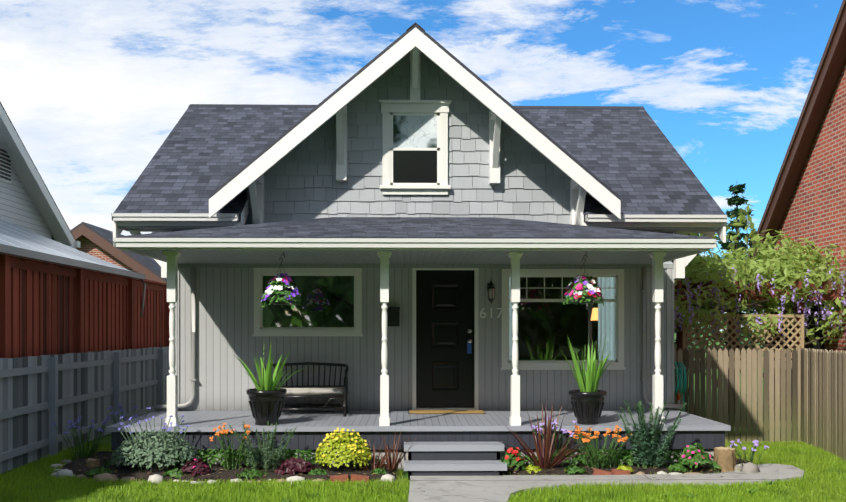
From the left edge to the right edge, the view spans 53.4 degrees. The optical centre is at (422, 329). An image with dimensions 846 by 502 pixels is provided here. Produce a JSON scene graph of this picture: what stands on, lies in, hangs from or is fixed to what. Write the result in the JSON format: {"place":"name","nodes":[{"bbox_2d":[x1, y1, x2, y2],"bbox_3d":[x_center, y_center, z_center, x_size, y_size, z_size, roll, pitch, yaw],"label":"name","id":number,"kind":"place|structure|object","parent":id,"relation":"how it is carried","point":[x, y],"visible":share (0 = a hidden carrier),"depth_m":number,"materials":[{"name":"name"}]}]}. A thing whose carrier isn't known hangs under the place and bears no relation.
{"place":"outdoors","nodes":[
{"label":"outdoors","id":0,"kind":"place"},
{"bbox_2d":[0,165,51,238],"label":"white neighbour walls","id":1,"kind":"structure","parent":0,"point":[18,207],"depth_m":17.51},
{"bbox_2d":[0,144,10,183],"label":"gable vent","id":2,"kind":"object","parent":1,"relation":"attached to","point":[5,168],"visible":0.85,"depth_m":16.80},
{"bbox_2d":[0,102,73,240],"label":"white roof","id":3,"kind":"structure","parent":1,"relation":"on","point":[37,171],"depth_m":17.57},
{"bbox_2d":[0,104,79,248],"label":"white trim","id":4,"kind":"structure","parent":3,"relation":"attached to","point":[22,164],"depth_m":17.63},
{"bbox_2d":[75,235,146,279],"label":"brick walls","id":5,"kind":"structure","parent":0,"point":[88,246],"depth_m":29.63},
{"bbox_2d":[70,222,166,281],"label":"background house roof","id":6,"kind":"structure","parent":5,"relation":"on","point":[152,265],"depth_m":29.58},
{"bbox_2d":[72,224,166,282],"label":"roof trim","id":7,"kind":"structure","parent":6,"relation":"attached to","point":[105,245],"depth_m":29.21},
{"bbox_2d":[115,449,713,469],"bbox_3d":[-0.053,1.661,11.382,7.510,0.380,1.920,0,0,-1],"label":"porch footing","id":8,"kind":"object","parent":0,"point":[502,454],"depth_m":10.42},
{"bbox_2d":[130,250,699,263],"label":"porch ceiling","id":9,"kind":"structure","parent":0,"point":[397,257],"depth_m":11.05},
{"bbox_2d":[109,410,724,426],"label":"porch deck","id":10,"kind":"structure","parent":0,"point":[330,418],"depth_m":11.24,"materials":[{"name":"wood"}]},
{"bbox_2d":[246,388,286,425],"bbox_3d":[-1.963,0.971,10.556,0.505,0.440,0.505,0,0,-1],"label":"plant pot","id":11,"kind":"object","parent":10,"relation":"on","point":[266,406],"visible":0.9,"depth_m":10.39,"materials":[{"name":"plastic"}]},
{"bbox_2d":[233,345,304,390],"bbox_3d":[-1.916,0.469,10.635,0.970,0.694,0.906,0,0,-1],"label":"iris plant","id":12,"kind":"object","parent":11,"relation":"in","point":[267,381],"visible":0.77,"depth_m":10.49,"materials":[{"name":"green plant"}]},
{"bbox_2d":[259,362,348,416],"bbox_3d":[-1.652,0.831,11.822,1.196,0.724,0.702,0,0,-1],"label":"porch bench","id":13,"kind":"object","parent":10,"relation":"on","point":[345,394],"visible":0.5,"depth_m":12.10,"materials":[{"name":"black"}]},
{"bbox_2d":[276,387,342,394],"bbox_3d":[-1.651,0.865,11.792,1.092,0.088,0.560,0,0,-1],"label":"bench cushion","id":14,"kind":"object","parent":13,"relation":"on","point":[314,390],"visible":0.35,"depth_m":11.54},
{"bbox_2d":[163,251,666,425],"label":"porch posts","id":15,"kind":"object","parent":10,"relation":"on","point":[384,257],"visible":1,"depth_m":10.42,"materials":[{"name":"wood"}]},
{"bbox_2d":[111,431,724,449],"bbox_3d":[-0.052,1.353,11.357,7.570,0.255,1.970,0,0,-1],"label":"porch skirt","id":16,"kind":"object","parent":10,"relation":"attached to","point":[314,440],"visible":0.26,"depth_m":10.37,"materials":[{"name":"wood"}]},
{"bbox_2d":[106,410,730,431],"bbox_3d":[-0.052,1.220,11.331,7.674,0.062,2.022,0,0,-1],"label":"porch floor edge","id":17,"kind":"object","parent":10,"relation":"attached to","point":[725,427],"visible":0.71,"depth_m":10.32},
{"bbox_2d":[408,410,485,413],"bbox_3d":[0.334,1.183,12.062,1.100,0.016,0.465,0,0,-1],"label":"door mat","id":18,"kind":"object","parent":10,"relation":"on","point":[446,412],"depth_m":11.94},
{"bbox_2d":[569,390,606,424],"bbox_3d":[2.082,0.983,10.632,0.475,0.415,0.475,0,0,-1],"label":"plant pot","id":19,"kind":"object","parent":10,"relation":"on","point":[587,407],"visible":1,"depth_m":10.48,"materials":[{"name":"plastic"}]},
{"bbox_2d":[114,22,724,219],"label":"house roof","id":20,"kind":"structure","parent":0,"point":[631,160],"depth_m":13.70,"materials":[{"name":"grey"}]},
{"bbox_2d":[111,213,726,222],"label":"house gutters","id":21,"kind":"object","parent":20,"relation":"attached to","point":[232,217],"visible":0.96,"depth_m":11.79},
{"bbox_2d":[113,27,725,242],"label":"roof trim","id":22,"kind":"structure","parent":20,"relation":"attached to","point":[376,70],"depth_m":11.61,"materials":[{"name":"wood"}]},
{"bbox_2d":[118,226,720,232],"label":"house eave soffit","id":23,"kind":"structure","parent":20,"relation":"attached to","point":[647,229],"depth_m":11.99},
{"bbox_2d":[0,0,842,330],"label":"sky","id":24,"kind":"structure","parent":0,"point":[92,90],"materials":[{"name":"blue"}]},
{"bbox_2d":[128,230,715,278],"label":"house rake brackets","id":25,"kind":"object","parent":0,"point":[680,264],"visible":0.31,"depth_m":12.27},
{"bbox_2d":[180,268,665,410],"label":"house wall","id":26,"kind":"structure","parent":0,"point":[224,315],"depth_m":12.33,"materials":[{"name":"wood"}]},
{"bbox_2d":[154,267,682,409],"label":"downspouts","id":27,"kind":"object","parent":26,"relation":"attached to","point":[644,378],"visible":0.94,"depth_m":12.30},
{"bbox_2d":[1,331,844,501],"bbox_3d":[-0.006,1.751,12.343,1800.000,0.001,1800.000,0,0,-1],"label":"ground","id":28,"kind":"structure","parent":0,"point":[108,436],"depth_m":16.35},
{"bbox_2d":[0,219,129,270],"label":"neighbour lean to roof","id":29,"kind":"object","parent":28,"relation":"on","point":[11,234],"visible":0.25,"depth_m":13.86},
{"bbox_2d":[0,244,145,316],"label":"gutter with downspout","id":30,"kind":"object","parent":29,"relation":"attached to","point":[13,251],"visible":1,"depth_m":12.47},
{"bbox_2d":[0,254,166,357],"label":"boards","id":31,"kind":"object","parent":28,"relation":"on","point":[16,312],"depth_m":13.03,"materials":[{"name":"wood"}]},
{"bbox_2d":[0,255,169,358],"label":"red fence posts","id":32,"kind":"object","parent":31,"relation":"attached to","point":[8,264],"visible":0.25,"depth_m":13.14,"materials":[{"name":"wood"}]},
{"bbox_2d":[0,346,169,473],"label":"grey fence","id":33,"kind":"object","parent":28,"relation":"on","point":[40,394],"visible":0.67,"depth_m":12.16,"materials":[{"name":"paint"}]},
{"bbox_2d":[49,457,394,483],"bbox_3d":[-2.699,1.698,9.845,4.653,0.128,1.299,0,0,21],"label":"bed edging","id":34,"kind":"object","parent":28,"relation":"on","point":[160,478],"visible":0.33,"depth_m":9.52,"materials":[{"name":"stone"}]},
{"bbox_2d":[63,451,398,482],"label":"bed soil","id":35,"kind":"structure","parent":28,"relation":"on","point":[74,466],"depth_m":9.83,"materials":[{"name":"soil"}]},
{"bbox_2d":[51,416,110,459],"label":"stems","id":36,"kind":"object","parent":35,"relation":"on","point":[72,426],"visible":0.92,"depth_m":10.99,"materials":[{"name":"green plant"}]},
{"bbox_2d":[68,430,109,457],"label":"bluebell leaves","id":37,"kind":"object","parent":35,"relation":"on","point":[87,453],"visible":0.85,"depth_m":10.97,"materials":[{"name":"green plant"}]},
{"bbox_2d":[86,458,99,466],"bbox_3d":[-4.013,1.660,10.216,0.223,0.182,0.221,0,0,-1],"label":"bed stump","id":38,"kind":"object","parent":35,"relation":"on","point":[92,462],"visible":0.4,"depth_m":10.16,"materials":[{"name":"brown wood"}]},
{"bbox_2d":[86,467,112,475],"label":"low green plant","id":39,"kind":"object","parent":35,"relation":"on","point":[101,470],"visible":0.9,"depth_m":9.72,"materials":[{"name":"green plant"}]},
{"bbox_2d":[107,404,150,423],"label":"flowers","id":40,"kind":"object","parent":35,"relation":"on","point":[122,414],"visible":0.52,"depth_m":11.41,"materials":[{"name":"purple plant"}]},
{"bbox_2d":[117,414,189,471],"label":"catmint spikes","id":41,"kind":"object","parent":35,"relation":"on","point":[163,432],"visible":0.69,"depth_m":9.90,"materials":[{"name":"purple plant"}]},
{"bbox_2d":[109,430,199,467],"bbox_3d":[-3.182,1.396,9.987,1.066,0.400,0.706,0,0,-1],"label":"shrub","id":42,"kind":"object","parent":35,"relation":"on","point":[155,449],"visible":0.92,"depth_m":9.81,"materials":[{"name":"green plant"}]},
{"bbox_2d":[163,468,184,477],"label":"small green plant","id":43,"kind":"object","parent":35,"relation":"on","point":[176,472],"visible":0.96,"depth_m":9.62,"materials":[{"name":"green plant"}]},
{"bbox_2d":[181,458,211,475],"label":"pink plant","id":44,"kind":"object","parent":35,"relation":"on","point":[200,466],"visible":1,"depth_m":9.65,"materials":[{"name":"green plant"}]},
{"bbox_2d":[209,423,250,469],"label":"wallflower plant","id":45,"kind":"object","parent":35,"relation":"on","point":[230,453],"visible":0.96,"depth_m":9.98,"materials":[{"name":"orange plant"}]},
{"bbox_2d":[103,448,379,467],"bbox_3d":[-2.170,1.548,10.182,3.395,0.260,0.259,0,0,-1],"label":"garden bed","id":46,"kind":"object","parent":35,"relation":"on","point":[214,453],"visible":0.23,"depth_m":10.13,"materials":[{"name":"green plant"}]},
{"bbox_2d":[235,469,269,479],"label":"small green plant","id":47,"kind":"object","parent":35,"relation":"on","point":[247,471],"visible":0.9,"depth_m":9.58,"materials":[{"name":"green plant"}]},
{"bbox_2d":[229,421,296,470],"bbox_3d":[-1.879,1.392,9.922,0.698,0.621,0.929,0,0,-43],"label":"lavender plant","id":48,"kind":"object","parent":35,"relation":"on","point":[269,451],"visible":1,"depth_m":9.89,"materials":[{"name":"green plant"}]},
{"bbox_2d":[275,457,315,474],"bbox_3d":[-1.473,1.577,9.757,0.486,0.191,0.372,0,0,-1],"label":"heuchera","id":49,"kind":"object","parent":35,"relation":"on","point":[292,465],"visible":0.96,"depth_m":9.67,"materials":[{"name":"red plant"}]},
{"bbox_2d":[308,468,326,474],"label":"small green plant","id":50,"kind":"object","parent":35,"relation":"on","point":[320,471],"visible":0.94,"depth_m":9.64,"materials":[{"name":"green plant"}]},
{"bbox_2d":[315,427,372,467],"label":"shrub","id":51,"kind":"object","parent":35,"relation":"on","point":[343,448],"visible":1,"depth_m":9.83,"materials":[{"name":"yellow plant"}]},
{"bbox_2d":[356,442,394,470],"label":"cordyline plant","id":52,"kind":"object","parent":35,"relation":"on","point":[380,464],"visible":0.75,"depth_m":9.89,"materials":[{"name":"brown plant"}]},
{"bbox_2d":[371,468,387,473],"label":"small green plant","id":53,"kind":"object","parent":35,"relation":"on","point":[380,471],"visible":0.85,"depth_m":9.69,"materials":[{"name":"green plant"}]},
{"bbox_2d":[374,427,416,471],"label":"cordyline plant","id":54,"kind":"object","parent":35,"relation":"on","point":[393,465],"visible":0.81,"depth_m":10.08,"materials":[{"name":"brown plant"}]},
{"bbox_2d":[61,450,745,476],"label":"edging stones","id":55,"kind":"object","parent":35,"relation":"on","point":[115,471],"visible":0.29,"depth_m":9.97,"materials":[{"name":"brown"}]},
{"bbox_2d":[118,217,711,238],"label":"porch roof","id":56,"kind":"structure","parent":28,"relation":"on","point":[429,227],"depth_m":10.64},
{"bbox_2d":[120,248,709,262],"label":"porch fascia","id":57,"kind":"structure","parent":56,"relation":"attached to","point":[700,250],"depth_m":10.01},
{"bbox_2d":[114,238,715,248],"bbox_3d":[-0.071,-1.017,9.942,7.080,0.105,0.135,0,0,-1],"label":"porch gutter","id":58,"kind":"object","parent":57,"relation":"attached to","point":[433,243],"visible":1,"depth_m":9.89,"materials":[{"name":"metal"}]},
{"bbox_3d":[1.997,-0.712,10.393,0.272,0.498,0.239,0,0,-1],"label":"basket hanger","id":59,"kind":"object","parent":56,"relation":"hanging from","visible":0},
{"bbox_2d":[563,273,603,305],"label":"basket flowers","id":60,"kind":"object","parent":59,"relation":"on","point":[587,288],"visible":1,"depth_m":10.30,"materials":[{"name":"multicoloured plant"}]},
{"bbox_2d":[573,292,595,302],"bbox_3d":[1.994,-0.396,10.430,0.322,0.135,0.318,0,0,-1],"label":"basket pot","id":61,"kind":"object","parent":59,"relation":"hanging from","point":[584,299],"visible":0.46,"depth_m":10.33,"materials":[{"name":"grey plastic"}]},
{"bbox_2d":[0,440,845,501],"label":"lawn grass","id":62,"kind":"structure","parent":28,"relation":"on","point":[818,482],"depth_m":9.00,"materials":[{"name":"plant"}]},
{"bbox_2d":[513,463,743,474],"bbox_3d":[2.633,1.696,10.063,3.318,0.131,0.632,0,0,-14],"label":"bed edging","id":63,"kind":"object","parent":28,"relation":"on","point":[738,467],"visible":0.17,"depth_m":9.87,"materials":[{"name":"stone"}]},
{"bbox_2d":[674,361,686,411],"bbox_3d":[3.851,1.102,11.409,0.348,1.258,2.665,0,0,2],"label":"garden hose","id":64,"kind":"object","parent":28,"relation":"on","point":[679,378],"visible":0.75,"depth_m":12.47,"materials":[{"name":"teal"}]},
{"bbox_2d":[687,233,705,360],"bbox_3d":[11.220,-1.781,35.083,1.248,7.066,1.287,0,0,-1],"label":"cypress tree","id":65,"kind":"object","parent":28,"relation":"on","point":[692,343],"visible":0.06,"depth_m":34.79,"materials":[{"name":"green plant"}]},
{"bbox_2d":[674,305,748,352],"bbox_3d":[5.309,-0.067,20.193,3.968,3.646,3.508,0,0,-27],"label":"shrub","id":66,"kind":"object","parent":28,"relation":"on","point":[705,330],"visible":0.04,"depth_m":19.91,"materials":[{"name":"green plant"}]},
{"bbox_2d":[703,183,764,360],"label":"spruce tree","id":67,"kind":"object","parent":28,"relation":"on","point":[736,200],"visible":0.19,"depth_m":44.91,"materials":[{"name":"green plant"}]},
{"bbox_2d":[674,347,800,442],"bbox_3d":[4.744,1.012,12.915,2.170,1.477,0.152,0,0,-1],"label":"fence","id":68,"kind":"object","parent":28,"relation":"on","point":[757,391],"visible":0.69,"depth_m":12.85,"materials":[{"name":"wood"}]},
{"bbox_2d":[673,204,845,420],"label":"wisteria","id":69,"kind":"object","parent":28,"relation":"on","point":[785,270],"visible":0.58,"depth_m":14.21,"materials":[{"name":"green plant"}]},
{"bbox_2d":[674,281,845,414],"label":"pergola frame","id":70,"kind":"object","parent":28,"relation":"on","point":[831,295],"visible":0.12,"depth_m":14.34,"materials":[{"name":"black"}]},
{"bbox_2d":[682,314,803,369],"bbox_3d":[5.329,0.751,13.993,2.055,2.000,0.040,0,0,-1],"label":"lattice panel","id":71,"kind":"object","parent":70,"relation":"attached to","point":[800,330],"visible":0.5,"depth_m":13.99,"materials":[{"name":"brown wood"}]},
{"bbox_2d":[801,348,845,460],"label":"fence","id":72,"kind":"object","parent":28,"relation":"on","point":[823,399],"visible":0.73,"depth_m":11.80,"materials":[{"name":"wood"}]},
{"bbox_3d":[-0.051,-1.274,16.093,7.350,5.810,7.500,0,0,-1],"label":"house","id":73,"kind":"object","parent":28,"relation":"on","visible":0},
{"bbox_2d":[253,268,362,335],"bbox_3d":[-1.685,-0.402,12.350,1.602,1.005,0.162,0,0,-1],"label":"window frame","id":74,"kind":"object","parent":73,"relation":"attached to","point":[261,330],"visible":0.94,"depth_m":12.30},
{"bbox_2d":[263,276,353,326],"bbox_3d":[-1.686,-0.412,12.371,1.402,0.815,0.001,0,0,-1],"label":"window glass","id":75,"kind":"object","parent":74,"relation":"in","point":[327,301],"visible":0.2,"depth_m":12.37,"materials":[{"name":"glass"}]},
{"bbox_2d":[387,307,399,325],"bbox_3d":[-0.450,-0.185,12.280,0.225,0.282,0.108,0,0,-1],"label":"mailbox","id":76,"kind":"object","parent":73,"relation":"attached to","point":[393,316],"visible":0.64,"depth_m":12.23,"materials":[{"name":"black metal"}]},
{"bbox_2d":[412,268,478,409],"bbox_3d":[0.329,0.131,12.369,0.970,2.120,0.160,0,0,-1],"label":"door frame","id":77,"kind":"object","parent":73,"relation":"attached to","point":[475,339],"visible":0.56,"depth_m":12.32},
{"bbox_2d":[416,270,473,407],"bbox_3d":[0.328,0.141,12.421,0.860,2.030,0.057,0,0,-1],"label":"front door","id":78,"kind":"structure","parent":77,"relation":"in","point":[444,324],"depth_m":12.40,"materials":[{"name":"wood"}]},
{"bbox_2d":[487,281,495,302],"bbox_3d":[0.992,-0.542,12.270,0.132,0.348,0.183,0,0,-1],"label":"porch lantern","id":79,"kind":"object","parent":73,"relation":"attached to","point":[490,285],"depth_m":12.21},
{"bbox_2d":[517,277,597,359],"bbox_3d":[2.030,0.096,13.946,2.405,2.110,2.870,0,0,-1],"label":"room interior","id":80,"kind":"object","parent":73,"relation":"attached to","point":[550,318],"depth_m":15.39,"materials":[{"name":"grey"}]},
{"bbox_2d":[509,277,613,359],"bbox_3d":[2.092,-0.159,12.602,1.759,1.360,0.050,0,0,-1],"label":"room curtain","id":81,"kind":"object","parent":80,"relation":"hanging from","point":[609,309],"depth_m":12.61,"materials":[{"name":"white fabric"}]},
{"bbox_2d":[501,269,625,369],"bbox_3d":[2.058,-0.149,12.421,1.835,1.480,0.162,0,0,-1],"label":"window frame","id":82,"kind":"object","parent":73,"relation":"attached to","point":[617,363],"visible":0.88,"depth_m":12.37,"materials":[{"name":"wood"}]},
{"bbox_2d":[509,277,614,359],"bbox_3d":[2.058,-0.159,12.441,1.635,1.290,0.001,0,0,-1],"label":"window glass","id":83,"kind":"object","parent":82,"relation":"in","point":[553,329],"visible":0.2,"depth_m":12.44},
{"bbox_2d":[175,268,673,410],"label":"corner boards","id":84,"kind":"object","parent":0,"point":[669,335],"visible":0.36,"depth_m":12.39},
{"bbox_2d":[178,264,673,268],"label":"porch beam","id":85,"kind":"structure","parent":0,"point":[637,266],"depth_m":12.31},
{"bbox_2d":[408,451,502,479],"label":"step risers","id":86,"kind":"object","parent":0,"point":[453,455],"visible":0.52,"depth_m":10.05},
{"bbox_2d":[404,441,506,470],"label":"porch steps","id":87,"kind":"structure","parent":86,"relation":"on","point":[453,465],"depth_m":9.96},
{"bbox_2d":[244,51,672,263],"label":"house gable wall shingles","id":88,"kind":"object","parent":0,"point":[312,187],"visible":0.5,"depth_m":12.32,"materials":[{"name":"wood"}]},
{"bbox_2d":[379,100,450,194],"bbox_3d":[-0.115,-2.656,12.286,1.053,1.369,0.110,0,0,-1],"label":"gable window frame","id":89,"kind":"object","parent":88,"relation":"in","point":[439,109],"visible":0.98,"depth_m":12.28,"materials":[{"name":"wood"}]},
{"bbox_2d":[393,115,436,147],"bbox_3d":[-0.115,-2.904,12.307,0.723,0.535,0.001,0,0,-1],"label":"gable window glass","id":90,"kind":"object","parent":89,"relation":"in","point":[414,131],"visible":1,"depth_m":12.31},
{"bbox_2d":[393,151,436,182],"bbox_3d":[-0.115,-2.369,12.297,0.723,0.535,0.001,0,0,-1],"label":"gable window glass","id":91,"kind":"object","parent":89,"relation":"in","point":[414,166],"visible":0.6,"depth_m":12.30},
{"bbox_2d":[249,47,585,224],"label":"roof brackets","id":92,"kind":"object","parent":88,"relation":"attached to","point":[577,195],"visible":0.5,"depth_m":12.15,"materials":[{"name":"wood"}]},
{"bbox_2d":[267,88,672,262],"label":"gable wall","id":93,"kind":"structure","parent":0,"point":[410,195],"depth_m":12.35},
{"bbox_2d":[561,336,611,391],"bbox_3d":[2.119,0.431,10.674,0.706,0.809,0.624,0,0,-1],"label":"iris plant","id":94,"kind":"object","parent":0,"point":[588,380],"visible":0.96,"depth_m":10.58,"materials":[{"name":"green plant"}]},
{"bbox_2d":[408,464,803,501],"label":"walk path","id":95,"kind":"structure","parent":0,"point":[461,488],"depth_m":9.41,"materials":[{"name":"concrete"}]},
{"bbox_2d":[740,462,759,472],"bbox_3d":[3.897,1.660,10.035,0.232,0.159,0.158,0,0,-26],"label":"bed rock","id":96,"kind":"object","parent":95,"relation":"on","point":[749,467],"visible":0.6,"depth_m":9.99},
{"bbox_2d":[503,458,749,474],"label":"bed soil","id":97,"kind":"structure","parent":0,"point":[705,469],"depth_m":10.03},
{"bbox_2d":[500,447,525,469],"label":"red flowers","id":98,"kind":"object","parent":97,"relation":"on","point":[512,458],"visible":0.9,"depth_m":9.88,"materials":[{"name":"green plant"}]},
{"bbox_2d":[522,464,541,473],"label":"yellow-green plant","id":99,"kind":"object","parent":97,"relation":"on","point":[530,468],"visible":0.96,"depth_m":9.90,"materials":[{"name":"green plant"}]},
{"bbox_2d":[479,400,605,468],"bbox_3d":[1.469,1.250,10.036,1.394,0.931,1.263,0,0,42],"label":"cordyline plant","id":100,"kind":"object","parent":97,"relation":"on","point":[543,450],"visible":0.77,"depth_m":10.02,"materials":[{"name":"brown plant"}]},
{"bbox_2d":[530,415,576,464],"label":"flowers","id":101,"kind":"object","parent":97,"relation":"on","point":[554,428],"visible":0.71,"depth_m":10.26,"materials":[{"name":"purple plant"}]},
{"bbox_2d":[564,465,585,473],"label":"small plant","id":102,"kind":"object","parent":97,"relation":"on","point":[573,469],"visible":0.98,"depth_m":9.88,"materials":[{"name":"green plant"}]},
{"bbox_2d":[568,425,631,468],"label":"wallflower plant","id":103,"kind":"object","parent":97,"relation":"on","point":[592,453],"visible":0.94,"depth_m":10.08,"materials":[{"name":"orange plant"}]},
{"bbox_2d":[524,448,713,466],"bbox_3d":[2.382,1.563,10.264,2.801,0.250,0.262,0,0,-1],"label":"plant","id":104,"kind":"object","parent":97,"relation":"on","point":[580,458],"visible":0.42,"depth_m":10.21,"materials":[{"name":"green plant"}]},
{"bbox_2d":[617,464,633,471],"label":"small plant","id":105,"kind":"object","parent":97,"relation":"on","point":[624,467],"visible":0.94,"depth_m":9.94,"materials":[{"name":"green plant"}]},
{"bbox_2d":[618,400,686,468],"bbox_3d":[2.758,1.274,10.149,0.884,0.860,0.613,0,0,23],"label":"shrub","id":106,"kind":"object","parent":97,"relation":"on","point":[647,449],"visible":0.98,"depth_m":10.08,"materials":[{"name":"green plant"}]},
{"bbox_2d":[667,464,687,471],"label":"small plant","id":107,"kind":"object","parent":97,"relation":"on","point":[680,467],"visible":0.96,"depth_m":9.99,"materials":[{"name":"green plant"}]},
{"bbox_2d":[678,443,711,467],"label":"pink flowers","id":108,"kind":"object","parent":97,"relation":"on","point":[692,454],"visible":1,"depth_m":9.98,"materials":[{"name":"green plant"}]},
{"bbox_2d":[707,461,721,469],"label":"small plant","id":109,"kind":"object","parent":97,"relation":"on","point":[715,465],"visible":0.71,"depth_m":10.11,"materials":[{"name":"green plant"}]},
{"bbox_2d":[713,447,735,471],"bbox_3d":[3.646,1.591,10.191,0.342,0.321,0.336,0,0,39],"label":"tree stump","id":110,"kind":"object","parent":97,"relation":"on","point":[725,458],"visible":0.73,"depth_m":10.10,"materials":[{"name":"brown wood"}]},
{"bbox_2d":[730,439,768,465],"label":"flowers","id":111,"kind":"object","parent":97,"relation":"on","point":[755,442],"visible":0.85,"depth_m":10.31,"materials":[{"name":"purple plant"}]},
{"bbox_2d":[765,63,845,351],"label":"brick wall","id":112,"kind":"structure","parent":0,"point":[816,212],"depth_m":15.46,"materials":[{"name":"brick"}]},
{"bbox_2d":[748,0,845,261],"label":"roof fascia","id":113,"kind":"structure","parent":112,"relation":"attached to","point":[823,87],"depth_m":15.74,"materials":[{"name":"wood"}]},
{"bbox_3d":[-1.745,-0.701,10.323,0.272,0.520,0.239,0,0,-1],"label":"basket hanger","id":114,"kind":"object","parent":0,"visible":0},
{"bbox_2d":[270,293,292,304],"bbox_3d":[-1.747,-0.375,10.360,0.322,0.135,0.318,0,0,-1],"label":"basket pot","id":115,"kind":"object","parent":114,"relation":"hanging from","point":[278,302],"visible":0.5,"depth_m":10.26,"materials":[{"name":"grey plastic"}]},
{"bbox_2d":[260,273,301,308],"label":"basket flowers","id":116,"kind":"object","parent":115,"relation":"in","point":[284,280],"visible":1,"depth_m":10.24,"materials":[{"name":"multicoloured plant"}]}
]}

